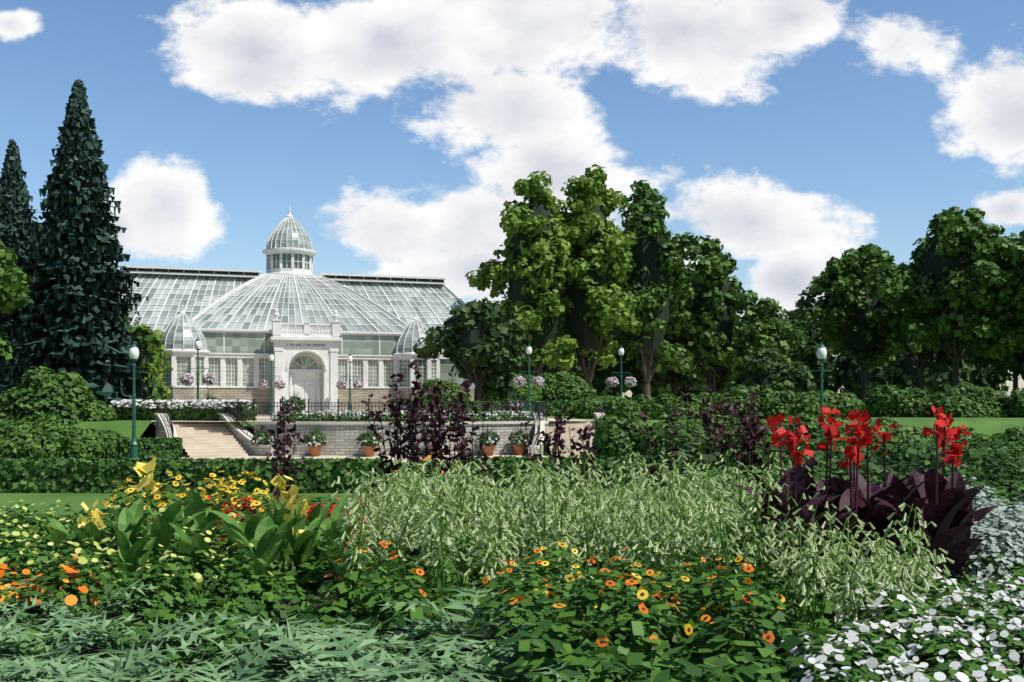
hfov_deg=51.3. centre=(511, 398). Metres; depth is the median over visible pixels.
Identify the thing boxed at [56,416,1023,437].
lawn
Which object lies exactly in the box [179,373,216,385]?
terrace lamp basket
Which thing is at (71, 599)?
orange flowers
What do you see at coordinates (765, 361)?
bush
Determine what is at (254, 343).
palm house clerestory glass
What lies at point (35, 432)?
shrubs
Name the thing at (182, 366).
palm house window glass
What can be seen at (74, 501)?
ground
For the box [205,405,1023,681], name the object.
flowers
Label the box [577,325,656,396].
tree
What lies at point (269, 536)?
canna
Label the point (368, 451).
pot
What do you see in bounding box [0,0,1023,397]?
sky
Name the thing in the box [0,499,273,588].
yellow flowers
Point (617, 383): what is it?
terrace lamp basket
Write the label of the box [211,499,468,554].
red flowers
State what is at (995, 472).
hedge
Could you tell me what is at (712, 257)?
tree
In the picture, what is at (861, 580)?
ornamental grass
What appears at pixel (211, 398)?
planter terrace
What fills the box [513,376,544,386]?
terrace lamp basket
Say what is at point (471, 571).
flowers
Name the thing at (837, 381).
distant woods
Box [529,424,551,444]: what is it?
potted plant
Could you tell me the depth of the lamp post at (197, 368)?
61.95 m
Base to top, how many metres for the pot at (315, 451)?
0.575 m
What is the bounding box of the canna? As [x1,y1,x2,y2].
[47,489,364,589]
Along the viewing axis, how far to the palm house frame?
84.18 m
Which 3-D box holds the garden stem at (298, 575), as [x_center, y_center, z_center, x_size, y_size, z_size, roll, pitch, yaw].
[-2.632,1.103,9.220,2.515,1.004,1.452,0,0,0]
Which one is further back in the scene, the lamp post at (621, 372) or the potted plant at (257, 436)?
the lamp post at (621, 372)
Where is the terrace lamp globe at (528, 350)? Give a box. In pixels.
[526,347,531,353]
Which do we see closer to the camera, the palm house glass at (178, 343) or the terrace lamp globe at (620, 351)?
the terrace lamp globe at (620, 351)
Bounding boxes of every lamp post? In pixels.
[124,342,143,459]
[184,337,209,400]
[262,352,281,414]
[340,353,358,414]
[518,344,537,413]
[611,345,631,396]
[812,341,831,438]
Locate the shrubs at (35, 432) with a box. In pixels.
[0,366,1023,459]
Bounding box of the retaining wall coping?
[154,413,603,448]
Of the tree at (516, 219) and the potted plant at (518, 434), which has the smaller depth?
the potted plant at (518, 434)
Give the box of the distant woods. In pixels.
[510,319,1010,409]
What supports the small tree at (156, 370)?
on the lawn at (124, 427)
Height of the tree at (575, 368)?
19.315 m
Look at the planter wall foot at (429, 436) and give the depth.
54.52 m
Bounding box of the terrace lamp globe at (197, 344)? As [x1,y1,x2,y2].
[194,341,200,348]
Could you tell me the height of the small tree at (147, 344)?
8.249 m
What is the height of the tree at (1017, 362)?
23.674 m
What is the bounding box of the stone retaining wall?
[156,415,597,456]
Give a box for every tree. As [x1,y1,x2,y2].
[0,190,33,361]
[31,216,46,267]
[119,314,161,358]
[127,322,172,400]
[412,297,528,400]
[465,171,588,377]
[496,297,593,382]
[546,164,642,389]
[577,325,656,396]
[608,180,702,397]
[613,267,708,397]
[665,235,758,393]
[719,297,808,379]
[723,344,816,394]
[784,310,835,382]
[794,243,921,408]
[863,206,1021,386]
[886,261,963,389]
[964,339,1023,388]
[965,230,1023,358]
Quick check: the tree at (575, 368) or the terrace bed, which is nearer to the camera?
the terrace bed
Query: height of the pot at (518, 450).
0.575 m
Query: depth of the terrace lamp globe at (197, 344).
61.86 m
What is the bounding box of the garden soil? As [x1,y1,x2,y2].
[12,520,989,681]
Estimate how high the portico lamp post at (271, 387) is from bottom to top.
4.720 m
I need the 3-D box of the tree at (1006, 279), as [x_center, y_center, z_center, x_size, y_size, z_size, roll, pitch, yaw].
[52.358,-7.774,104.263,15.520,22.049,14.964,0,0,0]
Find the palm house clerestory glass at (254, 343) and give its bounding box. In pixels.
[154,332,474,388]
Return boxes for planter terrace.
[142,389,159,400]
[198,391,220,404]
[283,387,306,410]
[390,387,408,409]
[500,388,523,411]
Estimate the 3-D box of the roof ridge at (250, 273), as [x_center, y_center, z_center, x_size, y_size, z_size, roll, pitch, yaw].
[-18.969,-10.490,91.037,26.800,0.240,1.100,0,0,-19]
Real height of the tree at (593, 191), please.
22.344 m
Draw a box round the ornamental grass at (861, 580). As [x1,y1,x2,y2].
[326,446,954,629]
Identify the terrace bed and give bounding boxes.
[270,410,533,421]
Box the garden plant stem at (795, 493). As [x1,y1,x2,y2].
[264,365,956,579]
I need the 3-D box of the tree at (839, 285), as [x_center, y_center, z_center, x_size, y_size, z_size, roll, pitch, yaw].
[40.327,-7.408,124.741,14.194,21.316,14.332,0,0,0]
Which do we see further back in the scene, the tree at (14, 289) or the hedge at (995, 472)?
the tree at (14, 289)
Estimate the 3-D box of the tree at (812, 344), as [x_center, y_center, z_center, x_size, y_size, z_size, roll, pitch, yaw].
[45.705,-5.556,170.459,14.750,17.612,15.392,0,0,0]
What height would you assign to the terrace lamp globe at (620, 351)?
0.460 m
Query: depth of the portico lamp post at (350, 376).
80.95 m
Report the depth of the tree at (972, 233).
108.95 m
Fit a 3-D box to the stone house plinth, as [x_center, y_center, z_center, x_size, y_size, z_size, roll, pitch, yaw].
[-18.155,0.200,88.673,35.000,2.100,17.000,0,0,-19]
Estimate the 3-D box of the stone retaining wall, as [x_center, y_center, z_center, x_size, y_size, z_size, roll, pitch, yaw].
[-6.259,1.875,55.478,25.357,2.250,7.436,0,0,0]
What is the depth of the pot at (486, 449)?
55.12 m
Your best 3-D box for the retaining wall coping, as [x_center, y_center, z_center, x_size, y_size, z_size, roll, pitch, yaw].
[-6.254,1.625,55.464,25.466,1.750,7.476,0,0,0]
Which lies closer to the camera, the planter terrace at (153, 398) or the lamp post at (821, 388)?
the lamp post at (821, 388)
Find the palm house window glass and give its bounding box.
[163,254,434,386]
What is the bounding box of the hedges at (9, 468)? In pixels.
[0,397,1023,492]
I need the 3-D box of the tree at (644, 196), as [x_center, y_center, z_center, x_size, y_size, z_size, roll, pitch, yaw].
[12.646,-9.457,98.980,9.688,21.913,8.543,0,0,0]
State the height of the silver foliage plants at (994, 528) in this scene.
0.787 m
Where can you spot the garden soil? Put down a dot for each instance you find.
(315, 593)
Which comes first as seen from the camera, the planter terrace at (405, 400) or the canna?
the canna
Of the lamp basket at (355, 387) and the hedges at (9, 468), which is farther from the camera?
the lamp basket at (355, 387)
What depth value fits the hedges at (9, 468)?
18.48 m
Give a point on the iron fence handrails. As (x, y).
(538, 406)
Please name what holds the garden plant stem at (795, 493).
on the garden soil
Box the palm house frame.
[120,206,469,414]
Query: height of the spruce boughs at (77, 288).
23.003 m
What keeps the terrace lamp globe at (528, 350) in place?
attached to the lamp post at (529, 408)
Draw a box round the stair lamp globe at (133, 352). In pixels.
[129,347,138,358]
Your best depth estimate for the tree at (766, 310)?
98.69 m
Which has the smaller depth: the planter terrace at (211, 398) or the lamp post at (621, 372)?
the planter terrace at (211, 398)
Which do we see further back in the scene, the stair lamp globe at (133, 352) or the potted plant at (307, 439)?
the potted plant at (307, 439)
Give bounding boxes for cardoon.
[0,578,627,681]
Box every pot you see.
[308,445,321,456]
[362,445,375,456]
[482,445,495,455]
[513,444,526,454]
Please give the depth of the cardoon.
5.75 m
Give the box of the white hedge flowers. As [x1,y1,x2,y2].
[109,399,256,408]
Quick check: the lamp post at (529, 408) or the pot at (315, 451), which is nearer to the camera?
the pot at (315, 451)
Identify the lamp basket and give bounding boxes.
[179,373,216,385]
[257,380,285,389]
[336,380,363,389]
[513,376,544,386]
[606,376,636,387]
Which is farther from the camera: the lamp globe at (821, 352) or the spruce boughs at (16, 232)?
the spruce boughs at (16, 232)
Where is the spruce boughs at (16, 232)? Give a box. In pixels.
[0,139,43,394]
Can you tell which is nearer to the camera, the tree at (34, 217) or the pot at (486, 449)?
the pot at (486, 449)
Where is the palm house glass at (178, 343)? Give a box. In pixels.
[122,218,462,355]
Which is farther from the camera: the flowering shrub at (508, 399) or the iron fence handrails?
the flowering shrub at (508, 399)
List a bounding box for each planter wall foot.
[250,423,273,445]
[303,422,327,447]
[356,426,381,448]
[423,427,446,445]
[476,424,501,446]
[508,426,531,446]
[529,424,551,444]
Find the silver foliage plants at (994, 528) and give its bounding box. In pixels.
[953,475,1023,587]
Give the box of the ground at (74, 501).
[0,414,1008,517]
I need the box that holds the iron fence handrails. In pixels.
[159,398,606,446]
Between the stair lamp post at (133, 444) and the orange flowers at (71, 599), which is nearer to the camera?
the orange flowers at (71, 599)
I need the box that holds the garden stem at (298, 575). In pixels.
[92,473,341,597]
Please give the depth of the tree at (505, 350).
78.84 m
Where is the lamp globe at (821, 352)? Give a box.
[817,347,826,358]
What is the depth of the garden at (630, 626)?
6.85 m
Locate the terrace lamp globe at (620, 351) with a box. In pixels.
[618,348,623,354]
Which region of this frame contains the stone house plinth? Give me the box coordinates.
[169,387,481,414]
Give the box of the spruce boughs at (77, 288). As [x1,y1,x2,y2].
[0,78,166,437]
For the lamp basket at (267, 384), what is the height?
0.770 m
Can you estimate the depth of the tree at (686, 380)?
110.17 m

